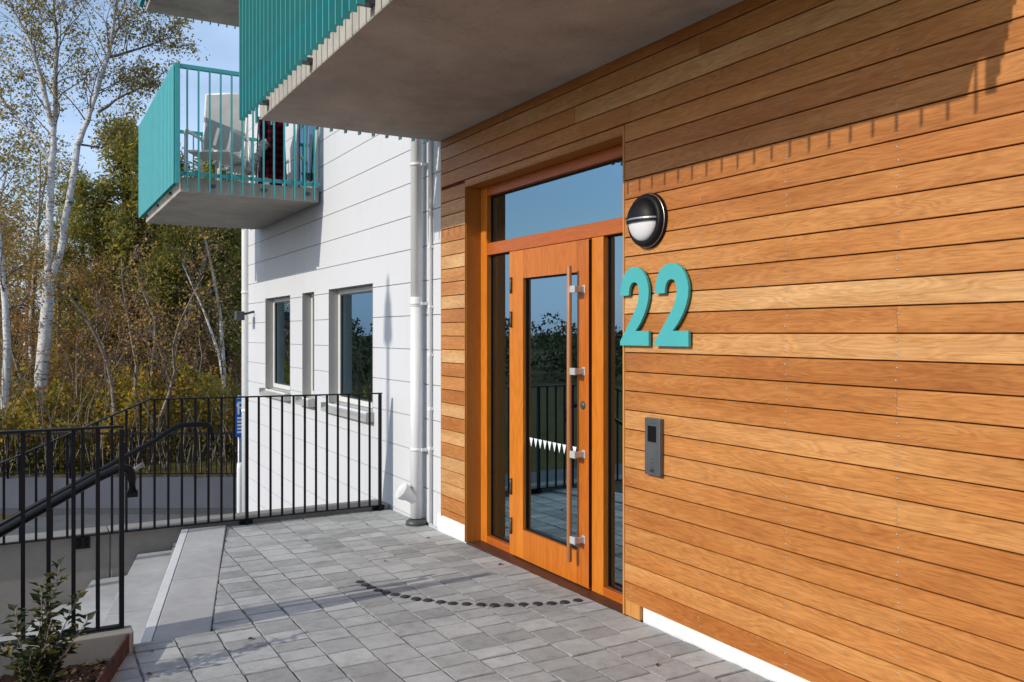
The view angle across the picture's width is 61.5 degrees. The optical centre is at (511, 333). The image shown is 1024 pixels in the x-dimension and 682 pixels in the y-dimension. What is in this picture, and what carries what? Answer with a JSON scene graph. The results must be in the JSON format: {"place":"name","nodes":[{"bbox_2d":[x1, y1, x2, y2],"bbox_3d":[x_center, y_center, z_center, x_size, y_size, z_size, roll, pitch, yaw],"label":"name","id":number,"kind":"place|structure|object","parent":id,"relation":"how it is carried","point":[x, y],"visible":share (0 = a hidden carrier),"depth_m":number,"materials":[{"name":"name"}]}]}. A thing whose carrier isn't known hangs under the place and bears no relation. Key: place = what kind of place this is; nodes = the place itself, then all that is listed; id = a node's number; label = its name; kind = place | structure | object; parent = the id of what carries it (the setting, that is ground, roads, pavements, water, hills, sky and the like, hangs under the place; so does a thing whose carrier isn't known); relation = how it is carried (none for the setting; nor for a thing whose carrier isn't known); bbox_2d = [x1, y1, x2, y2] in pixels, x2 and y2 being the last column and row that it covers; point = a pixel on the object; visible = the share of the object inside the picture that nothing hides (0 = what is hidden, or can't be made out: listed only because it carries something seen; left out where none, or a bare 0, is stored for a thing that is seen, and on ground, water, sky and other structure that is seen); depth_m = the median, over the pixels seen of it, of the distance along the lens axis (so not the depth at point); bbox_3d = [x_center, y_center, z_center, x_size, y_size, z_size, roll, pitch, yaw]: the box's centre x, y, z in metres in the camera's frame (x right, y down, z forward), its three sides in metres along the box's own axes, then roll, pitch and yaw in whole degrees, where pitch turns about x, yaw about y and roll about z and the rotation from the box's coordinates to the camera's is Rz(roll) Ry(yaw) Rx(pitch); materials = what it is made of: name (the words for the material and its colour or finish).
{"place":"outdoors","nodes":[
{"label":"outdoors","id":0,"kind":"place"},
{"bbox_2d":[37,276,74,338],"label":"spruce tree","id":1,"kind":"object","parent":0,"point":[56,315],"visible":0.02,"depth_m":38.03,"materials":[{"name":"plant"}]},
{"bbox_2d":[5,514,219,535],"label":"road","id":2,"kind":"structure","parent":0,"point":[59,522],"depth_m":19.20,"materials":[{"name":"grey asphalt"}]},
{"bbox_2d":[0,625,133,676],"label":"planter wall","id":3,"kind":"structure","parent":2,"relation":"on","point":[99,645],"depth_m":4.22,"materials":[{"name":"concrete"}]},
{"bbox_2d":[0,658,108,681],"bbox_3d":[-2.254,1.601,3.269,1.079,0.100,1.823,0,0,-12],"label":"mulch","id":4,"kind":"object","parent":3,"relation":"in","point":[85,663],"visible":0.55,"depth_m":4.09,"materials":[{"name":"brown plant"}]},
{"bbox_2d":[0,556,96,681],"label":"shrub","id":5,"kind":"object","parent":4,"relation":"on","point":[44,670],"visible":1,"depth_m":3.77,"materials":[{"name":"green plant"}]},
{"bbox_2d":[0,425,123,645],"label":"railing","id":6,"kind":"object","parent":3,"relation":"on","point":[48,431],"visible":0.94,"depth_m":4.24,"materials":[{"name":"black metal"}]},
{"bbox_2d":[0,462,143,537],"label":"handrail","id":7,"kind":"object","parent":6,"relation":"attached to","point":[59,499],"visible":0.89,"depth_m":4.40,"materials":[{"name":"metal"}]},
{"bbox_2d":[0,525,225,643],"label":"concrete stairs","id":8,"kind":"structure","parent":2,"relation":"on","point":[178,599],"depth_m":5.75,"materials":[{"name":"grey concrete"}]},
{"bbox_2d":[0,508,236,515],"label":"kerb","id":9,"kind":"structure","parent":2,"relation":"on","point":[56,511],"depth_m":19.86,"materials":[{"name":"grey concrete"}]},
{"bbox_2d":[165,542,176,573],"bbox_3d":[-1.701,2.918,-0.101,8.940,2.560,13.500,0,0,-29],"label":"landing","id":10,"kind":"object","parent":2,"relation":"on","point":[174,545],"visible":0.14,"depth_m":6.71,"materials":[{"name":"concrete"}]},
{"bbox_2d":[95,634,128,681],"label":"planter edge","id":11,"kind":"object","parent":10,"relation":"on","point":[112,666],"visible":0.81,"depth_m":4.01,"materials":[{"name":"metal"}]},
{"bbox_2d":[0,499,387,633],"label":"retaining wall","id":12,"kind":"structure","parent":2,"relation":"on","point":[136,543],"depth_m":6.74,"materials":[{"name":"concrete"}]},
{"bbox_2d":[236,395,241,462],"bbox_3d":[-4.308,2.578,13.594,0.160,3.200,0.072,0,0,-29],"label":"parking sign","id":13,"kind":"object","parent":2,"relation":"on","point":[238,418],"visible":0.46,"depth_m":13.57,"materials":[{"name":"metal"}]},
{"bbox_2d":[248,0,1023,681],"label":"apartment building","id":14,"kind":"structure","parent":2,"relation":"on","point":[832,396],"depth_m":4.13,"materials":[{"name":"wood"}]},
{"bbox_2d":[139,0,238,28],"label":"balcony","id":15,"kind":"structure","parent":14,"relation":"attached to","point":[225,12],"depth_m":11.61,"materials":[{"name":"concrete"}]},
{"bbox_2d":[139,62,319,229],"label":"balcony","id":16,"kind":"structure","parent":14,"relation":"attached to","point":[168,194],"depth_m":9.70,"materials":[{"name":"metal"}]},
{"bbox_2d":[184,93,247,182],"bbox_3d":[-3.441,-2.282,10.068,0.570,1.250,0.686,0,0,1],"label":"garden chair","id":17,"kind":"object","parent":16,"relation":"on","point":[215,127],"visible":0.63,"depth_m":10.30,"materials":[{"name":"white plastic"}]},
{"bbox_2d":[212,160,248,182],"bbox_3d":[-3.460,-1.891,10.624,0.400,0.465,0.340,0,0,-29],"label":"side table","id":18,"kind":"object","parent":16,"relation":"on","point":[227,162],"visible":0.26,"depth_m":10.56,"materials":[{"name":"white plastic"}]},
{"bbox_2d":[217,126,258,182],"bbox_3d":[-3.403,-2.282,10.954,0.686,1.250,0.570,0,0,35],"label":"garden chair","id":19,"kind":"object","parent":16,"relation":"on","point":[236,168],"visible":0.22,"depth_m":10.94,"materials":[{"name":"white plastic"}]},
{"bbox_2d":[245,139,269,174],"bbox_3d":[-3.038,-2.101,10.249,0.296,0.453,0.131,0,0,-29],"label":"cushion","id":20,"kind":"object","parent":16,"relation":"on","point":[258,154],"visible":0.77,"depth_m":10.21,"materials":[{"name":"grey fabric"}]},
{"bbox_2d":[255,116,286,185],"bbox_3d":[-2.932,-2.136,10.463,0.320,0.959,0.356,0,0,-29],"label":"drying stand","id":21,"kind":"object","parent":16,"relation":"on","point":[258,130],"visible":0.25,"depth_m":10.41,"materials":[{"name":"grey metal"}]},
{"bbox_2d":[258,119,282,185],"bbox_3d":[-2.925,-2.169,10.450,0.309,0.822,0.134,0,0,-29],"label":"blanket","id":22,"kind":"object","parent":21,"relation":"hanging from","point":[278,151],"visible":0.58,"depth_m":10.43,"materials":[{"name":"black fabric"}]},
{"bbox_2d":[237,125,248,512],"bbox_3d":[-4.124,-1.372,13.192,0.130,11.100,0.318,0,0,-41],"label":"downpipe","id":23,"kind":"object","parent":14,"relation":"attached to","point":[241,475],"visible":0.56,"depth_m":13.07,"materials":[{"name":"white metal"}]},
{"bbox_2d":[234,310,253,319],"bbox_3d":[-3.937,-0.266,12.680,0.275,0.147,0.150,0,0,-29],"label":"spotlight","id":24,"kind":"object","parent":14,"relation":"attached to","point":[239,315],"visible":1,"depth_m":12.59,"materials":[{"name":"grey metal"}]},
{"bbox_2d":[259,295,290,400],"bbox_3d":[-3.125,0.186,11.594,0.245,1.355,1.364,0,0,-30],"label":"window","id":25,"kind":"structure","parent":14,"relation":"in","point":[277,309],"depth_m":12.03,"materials":[{"name":"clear glass"}]},
{"bbox_2d":[295,291,314,406],"bbox_3d":[-2.408,0.186,10.328,0.245,1.355,0.554,0,0,-30],"label":"window","id":26,"kind":"structure","parent":14,"relation":"in","point":[308,320],"depth_m":10.54,"materials":[{"name":"grey glass"}]},
{"bbox_2d":[296,124,318,188],"bbox_3d":[-2.459,-2.722,10.305,0.025,2.100,0.880,0,0,-29],"label":"balcony door","id":27,"kind":"structure","parent":14,"relation":"in","point":[309,129],"depth_m":10.27,"materials":[{"name":"glass"}]},
{"bbox_2d":[321,283,373,422],"bbox_3d":[-1.667,0.186,9.018,0.245,1.355,1.464,0,0,-30],"label":"window","id":28,"kind":"structure","parent":14,"relation":"in","point":[351,317],"depth_m":9.31,"materials":[{"name":"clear glass"}]},
{"bbox_2d":[396,138,427,526],"bbox_3d":[-0.846,-2.654,7.242,0.268,8.535,0.180,0,0,-29],"label":"downpipe","id":29,"kind":"object","parent":14,"relation":"attached to","point":[411,494],"visible":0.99,"depth_m":7.22,"materials":[{"name":"white metal"}]},
{"bbox_2d":[428,140,433,522],"bbox_3d":[-0.677,-2.672,7.154,0.036,8.500,0.040,0,0,-29],"label":"conduit","id":30,"kind":"object","parent":14,"relation":"attached to","point":[430,353],"visible":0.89,"depth_m":7.14,"materials":[{"name":"white metal"}]},
{"bbox_2d":[239,0,742,142],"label":"balcony","id":31,"kind":"structure","parent":14,"relation":"attached to","point":[432,70],"depth_m":4.96,"materials":[{"name":"concrete"}]},
{"bbox_2d":[510,239,591,588],"bbox_3d":[0.226,0.500,5.758,0.146,2.176,0.993,0,0,-30],"label":"entrance door","id":32,"kind":"structure","parent":14,"relation":"in","point":[551,285],"depth_m":5.75,"materials":[{"name":"brown wood"}]},
{"bbox_2d":[620,267,650,345],"bbox_3d":[0.681,-0.148,4.719,0.030,0.430,0.254,0,0,-29],"label":"house number","id":33,"kind":"object","parent":14,"relation":"attached to","point":[633,336],"visible":1,"depth_m":4.68,"materials":[{"name":"teal paint"}]},
{"bbox_2d":[626,193,668,248],"bbox_3d":[0.698,-0.606,4.609,0.127,0.298,0.298,0,0,-29],"label":"wall lamp","id":34,"kind":"object","parent":14,"relation":"attached to","point":[647,220],"visible":1,"depth_m":4.54,"materials":[{"name":"black plastic"}]},
{"bbox_2d":[645,417,663,476],"bbox_3d":[0.756,0.605,4.582,0.032,0.305,0.128,0,0,-29],"label":"intercom","id":35,"kind":"object","parent":14,"relation":"attached to","point":[654,446],"visible":1,"depth_m":4.56,"materials":[{"name":"grey metal"}]},
{"bbox_2d":[654,263,690,346],"bbox_3d":[0.834,-0.148,4.450,0.030,0.430,0.269,0,0,-29],"label":"house number","id":36,"kind":"object","parent":14,"relation":"attached to","point":[668,335],"visible":1,"depth_m":4.41,"materials":[{"name":"teal paint"}]},
{"bbox_2d":[0,338,237,520],"bbox_3d":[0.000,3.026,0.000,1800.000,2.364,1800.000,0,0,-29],"label":"ground","id":37,"kind":"structure","parent":0,"point":[173,465],"depth_m":23.59,"materials":[{"name":"brown soil"}]},
{"bbox_2d":[0,190,51,416],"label":"twiggy tree","id":38,"kind":"object","parent":37,"relation":"on","point":[21,290],"visible":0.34,"depth_m":27.12,"materials":[{"name":"brown plant"}]},
{"bbox_2d":[0,203,53,374],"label":"twiggy tree","id":39,"kind":"object","parent":37,"relation":"on","point":[14,343],"visible":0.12,"depth_m":31.57,"materials":[{"name":"brown plant"}]},
{"bbox_2d":[0,227,56,411],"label":"twiggy tree","id":40,"kind":"object","parent":37,"relation":"on","point":[14,356],"visible":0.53,"depth_m":25.45,"materials":[{"name":"brown plant"}]},
{"bbox_2d":[0,115,56,297],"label":"birch tree","id":41,"kind":"object","parent":37,"relation":"on","point":[6,167],"visible":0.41,"depth_m":33.38,"materials":[{"name":"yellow plant"}]},
{"bbox_2d":[0,89,73,457],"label":"birch tree","id":42,"kind":"object","parent":37,"relation":"on","point":[4,302],"visible":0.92,"depth_m":23.75,"materials":[{"name":"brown plant"}]},
{"bbox_2d":[0,130,84,385],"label":"birch tree","id":43,"kind":"object","parent":37,"relation":"on","point":[36,232],"visible":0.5,"depth_m":29.05,"materials":[{"name":"brown plant"}]},
{"bbox_2d":[5,122,85,354],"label":"birch tree","id":44,"kind":"object","parent":37,"relation":"on","point":[42,168],"visible":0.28,"depth_m":35.20,"materials":[{"name":"brown plant"}]},
{"bbox_2d":[11,227,88,418],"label":"twiggy tree","id":45,"kind":"object","parent":37,"relation":"on","point":[61,308],"visible":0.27,"depth_m":29.58,"materials":[{"name":"brown plant"}]},
{"bbox_2d":[39,252,104,375],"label":"twiggy tree","id":46,"kind":"object","parent":37,"relation":"on","point":[73,322],"visible":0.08,"depth_m":30.24,"materials":[{"name":"brown plant"}]},
{"bbox_2d":[24,164,121,372],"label":"spruce tree","id":47,"kind":"object","parent":37,"relation":"on","point":[65,192],"visible":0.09,"depth_m":31.76,"materials":[{"name":"plant"}]},
{"bbox_2d":[18,222,148,460],"bbox_3d":[-11.195,0.422,22.569,3.256,6.531,3.082,0,0,16],"label":"grey stemmed tree","id":48,"kind":"object","parent":37,"relation":"on","point":[109,378],"visible":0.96,"depth_m":22.68,"materials":[{"name":"brown plant"}]},
{"bbox_2d":[50,247,132,412],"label":"twiggy tree","id":49,"kind":"object","parent":37,"relation":"on","point":[97,288],"visible":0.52,"depth_m":26.91,"materials":[{"name":"brown plant"}]},
{"bbox_2d":[41,171,145,382],"bbox_3d":[-13.629,-1.069,28.663,3.462,8.505,3.390,0,0,-43],"label":"pine tree","id":50,"kind":"object","parent":37,"relation":"on","point":[86,233],"visible":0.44,"depth_m":28.40,"materials":[{"name":"green plant"}]},
{"bbox_2d":[44,317,143,423],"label":"grey stemmed tree","id":51,"kind":"object","parent":37,"relation":"on","point":[76,385],"visible":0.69,"depth_m":24.34,"materials":[{"name":"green plant"}]},
{"bbox_2d":[55,115,151,411],"bbox_3d":[-13.520,-2.334,30.441,4.155,10.930,5.139,0,0,33],"label":"spruce tree","id":52,"kind":"object","parent":37,"relation":"on","point":[114,165],"visible":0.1,"depth_m":29.70,"materials":[{"name":"plant"}]},
{"bbox_2d":[0,0,209,448],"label":"birch tree","id":53,"kind":"object","parent":37,"relation":"on","point":[53,117],"visible":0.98,"depth_m":24.86,"materials":[{"name":"white plant"}]},
{"bbox_2d":[82,287,152,417],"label":"twiggy tree","id":54,"kind":"object","parent":37,"relation":"on","point":[116,353],"visible":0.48,"depth_m":26.46,"materials":[{"name":"brown plant"}]},
{"bbox_2d":[0,476,236,507],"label":"yard wall","id":55,"kind":"structure","parent":37,"relation":"on","point":[11,492],"depth_m":19.98,"materials":[{"name":"grey concrete"}]},
{"bbox_2d":[0,432,241,478],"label":"fence","id":56,"kind":"object","parent":55,"relation":"on","point":[131,434],"visible":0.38,"depth_m":20.10,"materials":[{"name":"black metal"}]},
{"bbox_2d":[1,305,239,362],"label":"distant forest","id":57,"kind":"object","parent":37,"relation":"on","point":[37,333],"visible":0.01,"depth_m":62.80,"materials":[{"name":"green plant"}]},
{"bbox_2d":[0,334,241,472],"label":"undergrowth","id":58,"kind":"object","parent":37,"relation":"on","point":[24,421],"visible":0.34,"depth_m":24.04,"materials":[{"name":"green plant"}]},
{"bbox_2d":[0,333,241,476],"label":"brushwood","id":59,"kind":"object","parent":37,"relation":"on","point":[134,418],"visible":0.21,"depth_m":23.17,"materials":[{"name":"brown plant"}]},
{"bbox_2d":[53,126,204,431],"bbox_3d":[-12.311,-1.748,28.056,4.737,10.074,3.830,0,0,-7],"label":"spruce tree","id":60,"kind":"object","parent":37,"relation":"on","point":[132,151],"visible":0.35,"depth_m":27.84,"materials":[{"name":"green plant"}]},
{"bbox_2d":[87,110,201,376],"bbox_3d":[-11.974,-2.040,28.989,4.194,10.854,4.742,0,0,-29],"label":"pine tree","id":61,"kind":"object","parent":37,"relation":"on","point":[117,182],"visible":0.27,"depth_m":28.34,"materials":[{"name":"green plant"}]},
{"bbox_2d":[110,168,206,375],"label":"pine tree","id":62,"kind":"object","parent":37,"relation":"on","point":[150,242],"visible":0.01,"depth_m":29.85,"materials":[{"name":"green plant"}]},
{"bbox_2d":[93,223,236,458],"bbox_3d":[-9.438,0.296,22.992,4.956,6.613,3.116,0,0,38],"label":"grey stemmed tree","id":63,"kind":"object","parent":37,"relation":"on","point":[138,333],"visible":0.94,"depth_m":22.73,"materials":[{"name":"brown plant"}]},
{"bbox_2d":[130,227,200,436],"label":"spruce tree","id":64,"kind":"object","parent":37,"relation":"on","point":[160,240],"visible":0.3,"depth_m":27.43,"materials":[{"name":"green plant"}]},
{"bbox_2d":[116,142,216,358],"bbox_3d":[-12.207,-1.931,30.764,4.327,10.631,4.238,0,0,26],"label":"pine tree","id":65,"kind":"object","parent":37,"relation":"on","point":[181,163],"visible":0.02,"depth_m":30.79,"materials":[{"name":"green plant"}]},
{"bbox_2d":[127,291,228,446],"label":"grey stemmed tree","id":66,"kind":"object","parent":37,"relation":"on","point":[163,355],"visible":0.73,"depth_m":24.62,"materials":[{"name":"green plant"}]},
{"bbox_2d":[140,171,241,431],"bbox_3d":[-10.399,-0.882,28.010,3.271,8.466,3.699,0,0,35],"label":"pine tree","id":67,"kind":"object","parent":37,"relation":"on","point":[167,253],"visible":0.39,"depth_m":27.43,"materials":[{"name":"green plant"}]},
{"bbox_2d":[157,226,241,447],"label":"grey stemmed tree","id":68,"kind":"object","parent":37,"relation":"on","point":[198,295],"visible":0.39,"depth_m":26.22,"materials":[{"name":"plant"}]},
{"bbox_2d":[171,285,230,396],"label":"twiggy tree","id":69,"kind":"object","parent":37,"relation":"on","point":[207,352],"visible":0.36,"depth_m":27.72,"materials":[{"name":"brown plant"}]},
{"bbox_2d":[170,225,241,429],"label":"birch tree","id":70,"kind":"object","parent":37,"relation":"on","point":[219,311],"visible":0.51,"depth_m":27.13,"materials":[{"name":"green plant"}]},
{"bbox_2d":[177,177,241,385],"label":"pine tree","id":71,"kind":"object","parent":37,"relation":"on","point":[234,336],"visible":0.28,"depth_m":28.76,"materials":[{"name":"green plant"}]},
{"bbox_2d":[184,256,241,404],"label":"twiggy tree","id":72,"kind":"object","parent":37,"relation":"on","point":[229,361],"visible":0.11,"depth_m":29.72,"materials":[{"name":"brown plant"}]},
{"bbox_2d":[191,156,241,370],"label":"pine tree","id":73,"kind":"object","parent":37,"relation":"on","point":[205,167],"visible":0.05,"depth_m":34.80,"materials":[{"name":"green plant"}]},
{"bbox_2d":[191,167,241,377],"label":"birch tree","id":74,"kind":"object","parent":37,"relation":"on","point":[224,261],"visible":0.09,"depth_m":29.40,"materials":[{"name":"green plant"}]},
{"bbox_2d":[191,161,241,280],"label":"pine tree","id":75,"kind":"object","parent":37,"relation":"on","point":[225,180],"depth_m":36.25,"materials":[{"name":"green plant"}]},
{"bbox_2d":[216,250,241,373],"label":"twiggy tree","id":76,"kind":"object","parent":37,"relation":"on","point":[241,337],"visible":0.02,"depth_m":32.77,"materials":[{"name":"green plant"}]},
{"bbox_2d":[0,0,240,334],"label":"sky","id":77,"kind":"structure","parent":0,"point":[221,42],"materials":[{"name":"blue"}]},
{"bbox_2d":[110,509,773,681],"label":"paving","id":78,"kind":"structure","parent":0,"point":[291,601],"depth_m":4.68,"materials":[{"name":"stone"}]},
{"bbox_2d":[0,393,384,548],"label":"railing","id":79,"kind":"object","parent":78,"relation":"on","point":[82,540],"visible":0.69,"depth_m":7.18,"materials":[{"name":"black metal"}]},
{"bbox_2d":[0,422,214,526],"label":"handrail","id":80,"kind":"object","parent":79,"relation":"attached to","point":[116,461],"visible":0.93,"depth_m":6.74,"materials":[{"name":"black metal"}]},
{"bbox_2d":[361,583,369,586],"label":"floor stud","id":81,"kind":"object","parent":78,"relation":"on","point":[365,584],"visible":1,"depth_m":5.44,"materials":[{"name":"black metal"}]},
{"bbox_2d":[373,588,382,591],"bbox_3d":[-0.828,1.592,5.327,0.060,0.010,0.060,0,0,-29],"label":"floor stud","id":82,"kind":"object","parent":78,"relation":"on","point":[378,590],"visible":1,"depth_m":5.32,"materials":[{"name":"black metal"}]},
{"bbox_2d":[381,590,390,594],"bbox_3d":[-0.772,1.591,5.280,0.060,0.010,0.060,0,0,-29],"label":"floor stud","id":83,"kind":"object","parent":78,"relation":"on","point":[385,592],"visible":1,"depth_m":5.26,"materials":[{"name":"black metal"}]},
{"bbox_2d":[400,595,409,598],"bbox_3d":[-0.645,1.590,5.190,0.060,0.010,0.060,0,0,-29],"label":"floor stud","id":84,"kind":"object","parent":78,"relation":"on","point":[404,596],"visible":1,"depth_m":5.18,"materials":[{"name":"black metal"}]},
{"bbox_2d":[411,597,420,600],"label":"floor stud","id":85,"kind":"object","parent":78,"relation":"on","point":[416,598],"visible":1,"depth_m":5.14,"materials":[{"name":"black metal"}]},
{"bbox_2d":[423,598,432,601],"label":"floor stud","id":86,"kind":"object","parent":78,"relation":"on","point":[427,600],"visible":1,"depth_m":5.10,"materials":[{"name":"black metal"}]},
{"bbox_2d":[436,600,445,604],"bbox_3d":[-0.421,1.587,5.078,0.060,0.010,0.060,0,0,-29],"label":"floor stud","id":87,"kind":"object","parent":78,"relation":"on","point":[439,602],"visible":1,"depth_m":5.07,"materials":[{"name":"black metal"}]},
{"bbox_2d":[448,601,457,604],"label":"floor stud","id":88,"kind":"object","parent":78,"relation":"on","point":[452,603],"visible":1,"depth_m":5.04,"materials":[{"name":"black metal"}]},
{"bbox_2d":[462,602,470,605],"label":"floor stud","id":89,"kind":"object","parent":78,"relation":"on","point":[466,603],"visible":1,"depth_m":5.03,"materials":[{"name":"black metal"}]},
{"bbox_2d":[476,602,485,606],"bbox_3d":[-0.181,1.585,5.024,0.060,0.010,0.060,0,0,-29],"label":"floor stud","id":90,"kind":"object","parent":78,"relation":"on","point":[481,604],"visible":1,"depth_m":5.01,"materials":[{"name":"black metal"}]},
{"bbox_2d":[489,603,498,607],"bbox_3d":[-0.102,1.585,5.012,0.060,0.010,0.060,0,0,-29],"label":"floor stud","id":91,"kind":"object","parent":78,"relation":"on","point":[493,605],"visible":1,"depth_m":5.00,"materials":[{"name":"black metal"}]},
{"bbox_2d":[504,603,513,606],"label":"floor stud","id":92,"kind":"object","parent":78,"relation":"on","point":[508,605],"visible":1,"depth_m":5.00,"materials":[{"name":"black metal"}]},
{"bbox_2d":[518,602,527,606],"bbox_3d":[0.066,1.584,5.024,0.060,0.010,0.060,0,0,-29],"label":"floor stud","id":93,"kind":"object","parent":78,"relation":"on","point":[523,604],"visible":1,"depth_m":5.01,"materials":[{"name":"black metal"}]},
{"bbox_2d":[533,602,541,605],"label":"floor stud","id":94,"kind":"object","parent":78,"relation":"on","point":[537,603],"visible":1,"depth_m":5.03,"materials":[{"name":"black metal"}]},
{"bbox_2d":[546,601,555,604],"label":"floor stud","id":95,"kind":"object","parent":78,"relation":"on","point":[550,603],"visible":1,"depth_m":5.03,"materials":[{"name":"black metal"}]},
{"bbox_2d":[560,600,569,604],"bbox_3d":[0.310,1.583,5.062,0.060,0.010,0.060,0,0,-29],"label":"floor stud","id":96,"kind":"object","parent":78,"relation":"on","point":[562,602],"visible":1,"depth_m":5.05,"materials":[{"name":"black metal"}]},
{"bbox_2d":[573,598,582,601],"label":"floor stud","id":97,"kind":"object","parent":78,"relation":"on","point":[577,600],"visible":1,"depth_m":5.08,"materials":[{"name":"black metal"}]}
]}

